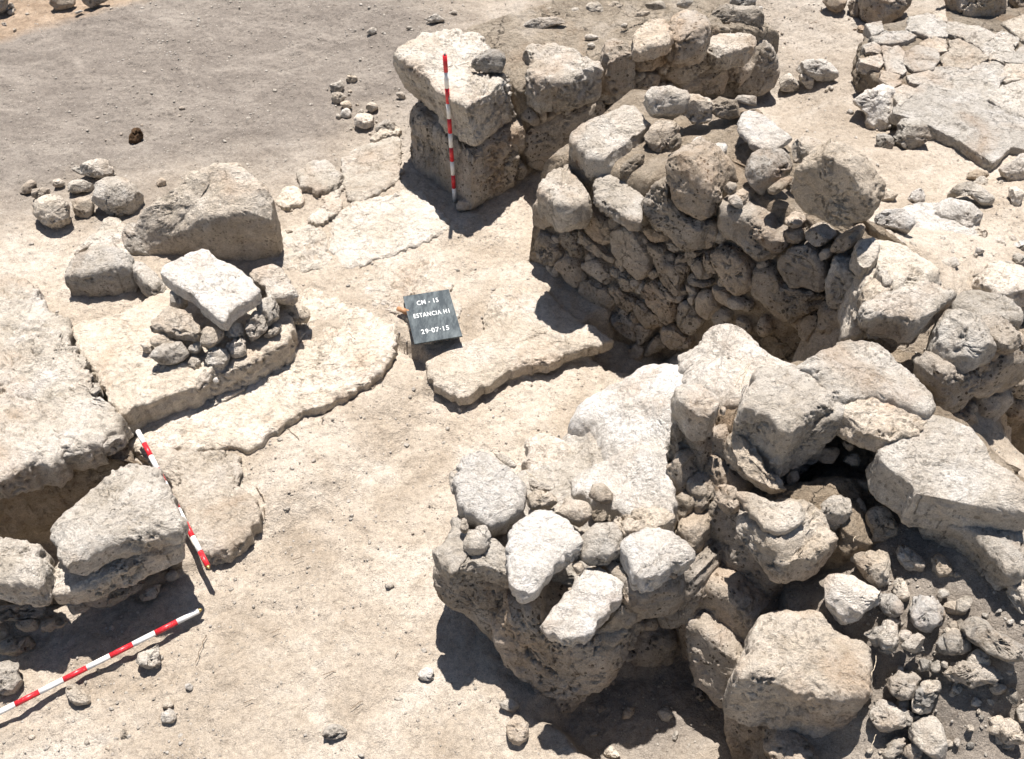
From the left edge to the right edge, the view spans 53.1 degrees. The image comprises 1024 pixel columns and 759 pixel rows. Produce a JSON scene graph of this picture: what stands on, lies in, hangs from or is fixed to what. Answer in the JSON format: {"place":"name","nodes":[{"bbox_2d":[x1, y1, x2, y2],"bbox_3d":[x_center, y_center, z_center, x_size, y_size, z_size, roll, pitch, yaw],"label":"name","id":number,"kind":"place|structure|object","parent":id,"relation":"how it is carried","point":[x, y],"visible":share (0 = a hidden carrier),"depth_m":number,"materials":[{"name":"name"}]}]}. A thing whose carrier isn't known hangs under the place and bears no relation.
{"place":"outdoors","nodes":[
{"label":"outdoors","id":0,"kind":"place"},
{"bbox_2d":[0,0,1023,758],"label":"ground","id":1,"kind":"structure","parent":0,"point":[374,674],"depth_m":5.10,"materials":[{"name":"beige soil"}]},
{"bbox_2d":[0,660,23,695],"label":"stone","id":2,"kind":"object","parent":1,"relation":"on","point":[11,681],"visible":1,"depth_m":4.30,"materials":[{"name":"stone"}]},
{"bbox_2d":[31,194,70,228],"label":"stone","id":3,"kind":"object","parent":1,"relation":"on","point":[51,211],"visible":1,"depth_m":5.89,"materials":[{"name":"stone"}]},
{"bbox_2d":[49,0,75,10],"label":"boulder","id":4,"kind":"object","parent":1,"relation":"on","point":[57,5],"visible":1,"depth_m":7.64,"materials":[{"name":"grey stone"}]},
{"bbox_2d":[0,271,133,499],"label":"rock ledge","id":5,"kind":"object","parent":1,"relation":"on","point":[55,406],"visible":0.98,"depth_m":5.02,"materials":[{"name":"stone"}]},
{"bbox_2d":[0,445,140,538],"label":"earth bank","id":6,"kind":"structure","parent":1,"relation":"on","point":[43,510],"depth_m":5.08,"materials":[{"name":"brown soil"}]},
{"bbox_2d":[63,434,126,464],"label":"stone","id":7,"kind":"object","parent":6,"relation":"on","point":[113,444],"visible":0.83,"depth_m":4.89,"materials":[{"name":"stone"}]},
{"bbox_2d":[65,684,90,705],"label":"stone","id":8,"kind":"object","parent":1,"relation":"on","point":[77,695],"visible":1,"depth_m":4.28,"materials":[{"name":"stone"}]},
{"bbox_2d":[68,179,93,193],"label":"stone","id":9,"kind":"object","parent":1,"relation":"on","point":[78,186],"visible":1,"depth_m":6.18,"materials":[{"name":"stone"}]},
{"bbox_2d":[71,196,94,217],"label":"stone","id":10,"kind":"object","parent":1,"relation":"on","point":[83,206],"visible":1,"depth_m":6.03,"materials":[{"name":"stone"}]},
{"bbox_2d":[0,463,188,655],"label":"stone wall","id":11,"kind":"structure","parent":1,"relation":"on","point":[118,535],"depth_m":4.30,"materials":[{"name":"stone"}]},
{"bbox_2d":[75,158,115,178],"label":"stone","id":12,"kind":"object","parent":1,"relation":"on","point":[99,168],"visible":0.98,"depth_m":6.26,"materials":[{"name":"stone"}]},
{"bbox_2d":[0,608,201,714],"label":"ranging pole","id":13,"kind":"object","parent":1,"relation":"on","point":[91,665],"visible":1,"depth_m":4.36,"materials":[{"name":"white paint"}]},
{"bbox_2d":[64,245,138,297],"bbox_3d":[-2.247,-0.572,5.670,0.361,0.290,0.271,0,49,0],"label":"stone block","id":14,"kind":"object","parent":1,"relation":"on","point":[100,271],"depth_m":5.57,"materials":[{"name":"stone"}]},
{"bbox_2d":[74,216,130,255],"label":"stone","id":15,"kind":"object","parent":1,"relation":"on","point":[109,231],"visible":0.56,"depth_m":5.89,"materials":[{"name":"stone"}]},
{"bbox_2d":[91,176,143,216],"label":"stone","id":16,"kind":"object","parent":1,"relation":"on","point":[115,196],"visible":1,"depth_m":6.01,"materials":[{"name":"stone"}]},
{"bbox_2d":[122,222,149,255],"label":"stone","id":17,"kind":"object","parent":1,"relation":"on","point":[132,243],"visible":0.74,"depth_m":5.83,"materials":[{"name":"stone"}]},
{"bbox_2d":[129,128,142,143],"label":"burnt clod","id":18,"kind":"object","parent":1,"relation":"on","point":[135,135],"visible":1,"depth_m":6.61,"materials":[{"name":"brown soil"}]},
{"bbox_2d":[136,644,160,669],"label":"stone","id":19,"kind":"object","parent":1,"relation":"on","point":[148,659],"visible":1,"depth_m":4.38,"materials":[{"name":"stone"}]},
{"bbox_2d":[133,261,166,297],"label":"stone","id":20,"kind":"object","parent":1,"relation":"on","point":[148,281],"visible":0.8,"depth_m":5.56,"materials":[{"name":"stone"}]},
{"bbox_2d":[161,708,176,722],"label":"stone","id":21,"kind":"object","parent":1,"relation":"on","point":[169,715],"visible":1,"depth_m":4.24,"materials":[{"name":"stone"}]},
{"bbox_2d":[135,448,263,565],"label":"paving slab","id":22,"kind":"structure","parent":1,"relation":"on","point":[220,508],"depth_m":4.86,"materials":[{"name":"stone"}]},
{"bbox_2d":[136,429,209,568],"bbox_3d":[-1.597,0.546,4.802,0.025,0.080,0.892,-26,54,-21],"label":"ranging pole","id":23,"kind":"object","parent":22,"relation":"on","point":[191,534],"visible":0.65,"depth_m":4.73,"materials":[{"name":"red paint"}]},
{"bbox_2d":[133,162,283,260],"bbox_3d":[-1.756,-0.868,5.977,0.868,0.803,0.397,0,49,0],"label":"boulder","id":24,"kind":"object","parent":1,"relation":"on","point":[223,211],"visible":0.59,"depth_m":5.74,"materials":[{"name":"stone"}]},
{"bbox_2d":[127,279,397,455],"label":"paving slab","id":25,"kind":"structure","parent":1,"relation":"on","point":[311,380],"depth_m":5.30,"materials":[{"name":"stone"}]},
{"bbox_2d":[72,264,309,439],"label":"stone wall","id":26,"kind":"structure","parent":25,"relation":"on","point":[143,374],"depth_m":5.23,"materials":[{"name":"stone"}]},
{"bbox_2d":[150,306,200,341],"bbox_3d":[-1.692,-0.279,5.224,0.282,0.091,0.174,14,51,12],"label":"loose slab","id":27,"kind":"object","parent":26,"relation":"on","point":[176,323],"depth_m":5.18,"materials":[{"name":"stone"}]},
{"bbox_2d":[160,249,261,330],"bbox_3d":[-1.538,-0.482,5.282,0.570,0.116,0.304,35,57,26],"label":"tilted slab","id":28,"kind":"object","parent":26,"relation":"on","point":[222,295],"depth_m":5.22,"materials":[{"name":"white stone"}]},
{"bbox_2d":[275,186,304,210],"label":"stone","id":29,"kind":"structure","parent":1,"relation":"on","point":[284,201],"depth_m":6.27,"materials":[{"name":"stone"}]},
{"bbox_2d":[274,224,331,272],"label":"paving slab","id":30,"kind":"structure","parent":1,"relation":"on","point":[313,236],"depth_m":6.00,"materials":[{"name":"stone"}]},
{"bbox_2d":[296,159,344,197],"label":"stone","id":31,"kind":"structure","parent":1,"relation":"on","point":[317,178],"depth_m":6.35,"materials":[{"name":"stone"}]},
{"bbox_2d":[307,197,342,226],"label":"paving slab","id":32,"kind":"structure","parent":1,"relation":"on","point":[323,214],"depth_m":6.18,"materials":[{"name":"stone"}]},
{"bbox_2d":[320,173,343,202],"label":"paving slab","id":33,"kind":"structure","parent":1,"relation":"on","point":[330,196],"depth_m":6.30,"materials":[{"name":"stone"}]},
{"bbox_2d":[322,724,346,739],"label":"stone","id":34,"kind":"object","parent":1,"relation":"on","point":[333,731],"visible":1,"depth_m":4.19,"materials":[{"name":"stone"}]},
{"bbox_2d":[354,113,373,128],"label":"stone","id":35,"kind":"object","parent":1,"relation":"on","point":[364,120],"visible":1,"depth_m":6.75,"materials":[{"name":"white stone"}]},
{"bbox_2d":[340,136,404,201],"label":"paving slab","id":36,"kind":"structure","parent":1,"relation":"on","point":[371,170],"depth_m":6.47,"materials":[{"name":"stone"}]},
{"bbox_2d":[370,126,401,142],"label":"paving slab","id":37,"kind":"structure","parent":1,"relation":"on","point":[380,134],"depth_m":6.69,"materials":[{"name":"stone"}]},
{"bbox_2d":[328,189,449,268],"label":"paving slab","id":38,"kind":"structure","parent":1,"relation":"on","point":[388,226],"depth_m":6.12,"materials":[{"name":"stone"}]},
{"bbox_2d":[350,254,461,344],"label":"paving slab","id":39,"kind":"structure","parent":1,"relation":"on","point":[431,280],"depth_m":5.82,"materials":[{"name":"stone"}]},
{"bbox_2d":[403,289,461,344],"bbox_3d":[-0.436,-0.345,5.585,0.259,0.038,0.400,-10,50,-9],"label":"site board","id":40,"kind":"object","parent":39,"relation":"on","point":[432,316],"visible":1,"depth_m":5.57,"materials":[{"name":"stone"}]},
{"bbox_2d":[417,667,434,680],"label":"stone","id":41,"kind":"object","parent":1,"relation":"on","point":[426,674],"visible":1,"depth_m":4.37,"materials":[{"name":"white stone"}]},
{"bbox_2d":[442,53,456,201],"bbox_3d":[-0.359,-1.429,5.936,0.037,1.028,0.025,0,49,0],"label":"ranging pole","id":42,"kind":"object","parent":1,"relation":"on","point":[448,109],"visible":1,"depth_m":5.89,"materials":[{"name":"white paint"}]},
{"bbox_2d":[499,698,519,712],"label":"stone","id":43,"kind":"object","parent":1,"relation":"on","point":[510,705],"visible":1,"depth_m":4.26,"materials":[{"name":"stone"}]},
{"bbox_2d":[506,715,528,745],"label":"boulder","id":44,"kind":"object","parent":1,"relation":"on","point":[517,729],"visible":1,"depth_m":4.18,"materials":[{"name":"stone"}]},
{"bbox_2d":[426,279,613,405],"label":"paving slab","id":45,"kind":"structure","parent":1,"relation":"on","point":[507,344],"depth_m":5.50,"materials":[{"name":"stone"}]},
{"bbox_2d":[490,285,567,325],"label":"paving slab","id":46,"kind":"structure","parent":1,"relation":"on","point":[523,297],"depth_m":5.73,"materials":[{"name":"stone"}]},
{"bbox_2d":[393,0,779,209],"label":"stone wall","id":47,"kind":"structure","parent":1,"relation":"on","point":[570,66],"depth_m":6.20,"materials":[{"name":"stone"}]},
{"bbox_2d":[471,49,505,72],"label":"loose stone","id":48,"kind":"object","parent":47,"relation":"on","point":[490,61],"visible":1,"depth_m":5.86,"materials":[{"name":"grey stone"}]},
{"bbox_2d":[432,323,795,713],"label":"stone wall","id":49,"kind":"structure","parent":1,"relation":"on","point":[604,486],"depth_m":4.26,"materials":[{"name":"stone"}]},
{"bbox_2d":[452,451,526,537],"bbox_3d":[-0.110,0.484,4.293,0.290,0.196,0.370,-37,58,-27],"label":"boulder","id":50,"kind":"object","parent":49,"relation":"on","point":[490,492],"visible":0.97,"depth_m":4.21,"materials":[{"name":"white stone"}]},
{"bbox_2d":[505,510,583,603],"bbox_3d":[0.089,0.686,4.048,0.270,0.151,0.379,35,58,27],"label":"boulder","id":51,"kind":"object","parent":49,"relation":"on","point":[543,547],"visible":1,"depth_m":3.99,"materials":[{"name":"white stone"}]},
{"bbox_2d":[540,567,623,647],"bbox_3d":[0.280,0.904,3.992,0.207,0.147,0.370,29,55,23],"label":"boulder","id":52,"kind":"object","parent":49,"relation":"on","point":[586,606],"visible":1,"depth_m":3.94,"materials":[{"name":"white stone"}]},
{"bbox_2d":[619,527,695,592],"bbox_3d":[0.565,0.702,4.036,0.280,0.181,0.221,-18,51,-15],"label":"boulder","id":53,"kind":"object","parent":49,"relation":"on","point":[652,559],"visible":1,"depth_m":3.97,"materials":[{"name":"white stone"}]},
{"bbox_2d":[657,706,673,721],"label":"stone","id":54,"kind":"object","parent":1,"relation":"on","point":[665,714],"visible":1,"depth_m":4.44,"materials":[{"name":"stone"}]},
{"bbox_2d":[528,85,940,362],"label":"stone wall","id":55,"kind":"structure","parent":1,"relation":"on","point":[669,221],"depth_m":5.11,"materials":[{"name":"stone"}]},
{"bbox_2d":[857,280,956,343],"bbox_3d":[1.667,-0.267,4.328,0.465,0.223,0.198,-15,51,-13],"label":"loose slab","id":56,"kind":"object","parent":55,"relation":"on","point":[904,314],"depth_m":4.25,"materials":[{"name":"stone"}]},
{"bbox_2d":[779,73,798,91],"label":"stone","id":57,"kind":"object","parent":1,"relation":"on","point":[788,82],"visible":1,"depth_m":6.96,"materials":[{"name":"stone"}]},
{"bbox_2d":[722,609,873,737],"bbox_3d":[1.118,1.159,4.036,0.565,0.461,0.398,0,49,0],"label":"stone block","id":58,"kind":"object","parent":1,"relation":"on","point":[807,672],"depth_m":3.88,"materials":[{"name":"stone"}]},
{"bbox_2d":[796,58,838,81],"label":"stone","id":59,"kind":"object","parent":1,"relation":"on","point":[820,69],"visible":0.98,"depth_m":6.87,"materials":[{"name":"white stone"}]},
{"bbox_2d":[822,0,846,12],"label":"boulder","id":60,"kind":"object","parent":1,"relation":"on","point":[836,6],"visible":1,"depth_m":7.39,"materials":[{"name":"beige stone"}]},
{"bbox_2d":[656,339,1023,758],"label":"stone wall","id":61,"kind":"structure","parent":1,"relation":"on","point":[748,503],"depth_m":4.02,"materials":[{"name":"stone"}]},
{"bbox_2d":[824,573,882,624],"bbox_3d":[1.311,0.853,3.955,0.217,0.184,0.174,0,49,0],"label":"stone","id":62,"kind":"object","parent":1,"relation":"on","point":[848,599],"visible":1,"depth_m":3.90,"materials":[{"name":"white stone"}]},
{"bbox_2d":[853,550,890,587],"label":"stone","id":63,"kind":"object","parent":1,"relation":"on","point":[875,571],"visible":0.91,"depth_m":3.96,"materials":[{"name":"stone"}]},
{"bbox_2d":[864,626,883,646],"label":"stone","id":64,"kind":"object","parent":1,"relation":"on","point":[871,635],"visible":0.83,"depth_m":3.89,"materials":[{"name":"stone"}]},
{"bbox_2d":[853,84,895,130],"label":"stone","id":65,"kind":"object","parent":1,"relation":"on","point":[875,105],"visible":0.94,"depth_m":6.40,"materials":[{"name":"white stone"}]},
{"bbox_2d":[865,506,898,541],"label":"stone","id":66,"kind":"object","parent":1,"relation":"on","point":[882,523],"visible":0.99,"depth_m":4.02,"materials":[{"name":"grey stone"}]},
{"bbox_2d":[858,0,911,24],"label":"boulder","id":67,"kind":"object","parent":1,"relation":"on","point":[885,11],"visible":0.89,"depth_m":7.22,"materials":[{"name":"beige stone"}]},
{"bbox_2d":[876,133,893,148],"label":"stone","id":68,"kind":"object","parent":1,"relation":"on","point":[883,140],"visible":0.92,"depth_m":6.16,"materials":[{"name":"beige stone"}]},
{"bbox_2d":[869,699,906,732],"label":"stone","id":69,"kind":"object","parent":1,"relation":"on","point":[886,716],"visible":1,"depth_m":3.87,"materials":[{"name":"stone"}]},
{"bbox_2d":[877,621,898,646],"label":"stone","id":70,"kind":"object","parent":1,"relation":"on","point":[887,634],"visible":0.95,"depth_m":3.86,"materials":[{"name":"stone"}]},
{"bbox_2d":[879,593,903,617],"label":"stone","id":71,"kind":"object","parent":1,"relation":"on","point":[891,605],"visible":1,"depth_m":3.90,"materials":[{"name":"beige stone"}]},
{"bbox_2d":[882,736,905,758],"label":"stone","id":72,"kind":"object","parent":1,"relation":"on","point":[894,748],"visible":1,"depth_m":3.86,"materials":[{"name":"stone"}]},
{"bbox_2d":[874,208,915,234],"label":"boulder","id":73,"kind":"object","parent":1,"relation":"on","point":[900,220],"visible":0.92,"depth_m":4.89,"materials":[{"name":"white stone"}]},
{"bbox_2d":[893,579,910,601],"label":"stone","id":74,"kind":"object","parent":1,"relation":"on","point":[902,593],"visible":0.97,"depth_m":3.92,"materials":[{"name":"stone"}]},
{"bbox_2d":[885,670,920,700],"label":"stone","id":75,"kind":"object","parent":1,"relation":"on","point":[901,685],"visible":1,"depth_m":3.85,"materials":[{"name":"beige stone"}]},
{"bbox_2d":[897,545,925,571],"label":"stone","id":76,"kind":"object","parent":1,"relation":"on","point":[916,560],"visible":0.94,"depth_m":3.96,"materials":[{"name":"grey stone"}]},
{"bbox_2d":[893,117,930,149],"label":"stone","id":77,"kind":"object","parent":1,"relation":"on","point":[912,133],"visible":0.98,"depth_m":6.12,"materials":[{"name":"beige stone"}]},
{"bbox_2d":[901,632,924,652],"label":"stone","id":78,"kind":"object","parent":1,"relation":"on","point":[912,643],"visible":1,"depth_m":3.83,"materials":[{"name":"stone"}]},
{"bbox_2d":[904,743,922,758],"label":"stone","id":79,"kind":"object","parent":1,"relation":"on","point":[912,751],"visible":0.91,"depth_m":3.84,"materials":[{"name":"stone"}]},
{"bbox_2d":[907,188,924,203],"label":"stone","id":80,"kind":"object","parent":1,"relation":"on","point":[916,195],"visible":0.77,"depth_m":5.55,"materials":[{"name":"white stone"}]},
{"bbox_2d":[913,686,937,707],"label":"stone","id":81,"kind":"object","parent":1,"relation":"on","point":[923,700],"visible":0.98,"depth_m":3.82,"materials":[{"name":"beige stone"}]},
{"bbox_2d":[909,594,943,632],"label":"stone","id":82,"kind":"object","parent":1,"relation":"on","point":[926,615],"visible":1,"depth_m":3.84,"materials":[{"name":"white stone"}]},
{"bbox_2d":[908,715,947,758],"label":"stone","id":83,"kind":"object","parent":1,"relation":"on","point":[926,735],"visible":0.99,"depth_m":3.80,"materials":[{"name":"stone"}]},
{"bbox_2d":[920,680,938,694],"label":"stone","id":84,"kind":"object","parent":1,"relation":"on","point":[930,686],"visible":0.99,"depth_m":3.82,"materials":[{"name":"stone"}]},
{"bbox_2d":[852,7,1023,171],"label":"stone pavement","id":85,"kind":"structure","parent":1,"relation":"on","point":[954,79],"depth_m":6.57,"materials":[{"name":"beige stone"}]},
{"bbox_2d":[903,202,978,235],"bbox_3d":[2.195,-0.731,5.346,0.485,0.175,0.498,0,49,0],"label":"stone","id":86,"kind":"object","parent":1,"relation":"on","point":[923,214],"visible":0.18,"depth_m":5.32,"materials":[{"name":"white stone"}]},
{"bbox_2d":[935,633,948,655],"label":"stone","id":87,"kind":"object","parent":1,"relation":"on","point":[940,648],"visible":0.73,"depth_m":3.82,"materials":[{"name":"beige stone"}]},
{"bbox_2d":[932,553,952,577],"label":"stone","id":88,"kind":"object","parent":1,"relation":"on","point":[943,566],"visible":0.98,"depth_m":3.91,"materials":[{"name":"beige stone"}]},
{"bbox_2d":[863,312,1023,454],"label":"stone wall","id":89,"kind":"structure","parent":1,"relation":"on","point":[993,389],"depth_m":4.34,"materials":[{"name":"beige stone"}]},
{"bbox_2d":[926,308,996,373],"bbox_3d":[1.877,-0.148,4.273,0.270,0.272,0.266,0,49,0],"label":"boulder","id":90,"kind":"object","parent":89,"relation":"on","point":[962,340],"visible":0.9,"depth_m":4.19,"materials":[{"name":"stone"}]},
{"bbox_2d":[948,290,1023,330],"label":"boulder","id":91,"kind":"object","parent":89,"relation":"on","point":[981,303],"visible":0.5,"depth_m":4.45,"materials":[{"name":"stone"}]},
{"bbox_2d":[943,629,965,655],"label":"stone","id":92,"kind":"object","parent":1,"relation":"on","point":[955,640],"visible":0.98,"depth_m":3.80,"materials":[{"name":"beige stone"}]},
{"bbox_2d":[932,198,982,226],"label":"stone","id":93,"kind":"object","parent":1,"relation":"on","point":[965,213],"visible":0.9,"depth_m":5.31,"materials":[{"name":"white stone"}]},
{"bbox_2d":[956,596,972,614],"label":"stone","id":94,"kind":"object","parent":1,"relation":"on","point":[963,604],"visible":1,"depth_m":3.85,"materials":[{"name":"stone"}]},
{"bbox_2d":[947,181,994,206],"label":"stone","id":95,"kind":"object","parent":1,"relation":"on","point":[981,195],"visible":1,"depth_m":5.51,"materials":[{"name":"stone"}]},
{"bbox_2d":[942,660,1000,688],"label":"stone","id":96,"kind":"object","parent":1,"relation":"on","point":[964,672],"visible":1,"depth_m":3.76,"materials":[{"name":"beige stone"}]},
{"bbox_2d":[944,0,1007,16],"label":"stone","id":97,"kind":"object","parent":1,"relation":"on","point":[977,8],"visible":0.66,"depth_m":7.04,"materials":[{"name":"stone"}]},
{"bbox_2d":[966,648,990,670],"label":"stone","id":98,"kind":"object","parent":1,"relation":"on","point":[977,656],"visible":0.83,"depth_m":3.77,"materials":[{"name":"stone"}]},
{"bbox_2d":[961,616,1023,661],"bbox_3d":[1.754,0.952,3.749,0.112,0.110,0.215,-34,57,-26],"label":"stone","id":99,"kind":"object","parent":1,"relation":"on","point":[988,639],"visible":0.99,"depth_m":3.71,"materials":[{"name":"stone"}]},
{"bbox_2d":[989,715,1006,734],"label":"stone","id":100,"kind":"object","parent":1,"relation":"on","point":[999,722],"visible":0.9,"depth_m":3.77,"materials":[{"name":"stone"}]},
{"bbox_2d":[988,717,1023,744],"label":"stone","id":101,"kind":"object","parent":1,"relation":"on","point":[1011,732],"visible":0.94,"depth_m":3.76,"materials":[{"name":"stone"}]},
{"bbox_2d":[998,153,1023,181],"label":"stone","id":102,"kind":"object","parent":1,"relation":"on","point":[1012,170],"visible":0.94,"depth_m":5.78,"materials":[{"name":"white stone"}]},
{"bbox_2d":[1006,580,1023,613],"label":"stone","id":103,"kind":"object","parent":1,"relation":"on","point":[1016,593],"visible":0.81,"depth_m":3.78,"materials":[{"name":"stone"}]},
{"bbox_2d":[1008,186,1023,205],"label":"stone","id":104,"kind":"object","parent":1,"relation":"on","point":[1016,195],"visible":1,"depth_m":5.48,"materials":[{"name":"stone"}]},
{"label":"stone","id":105,"kind":"object","parent":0,"visible":0},
{"bbox_2d":[970,261,1023,306],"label":"boulder","id":106,"kind":"object","parent":105,"relation":"on","point":[1002,278],"visible":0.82,"depth_m":4.63,"materials":[{"name":"white stone"}]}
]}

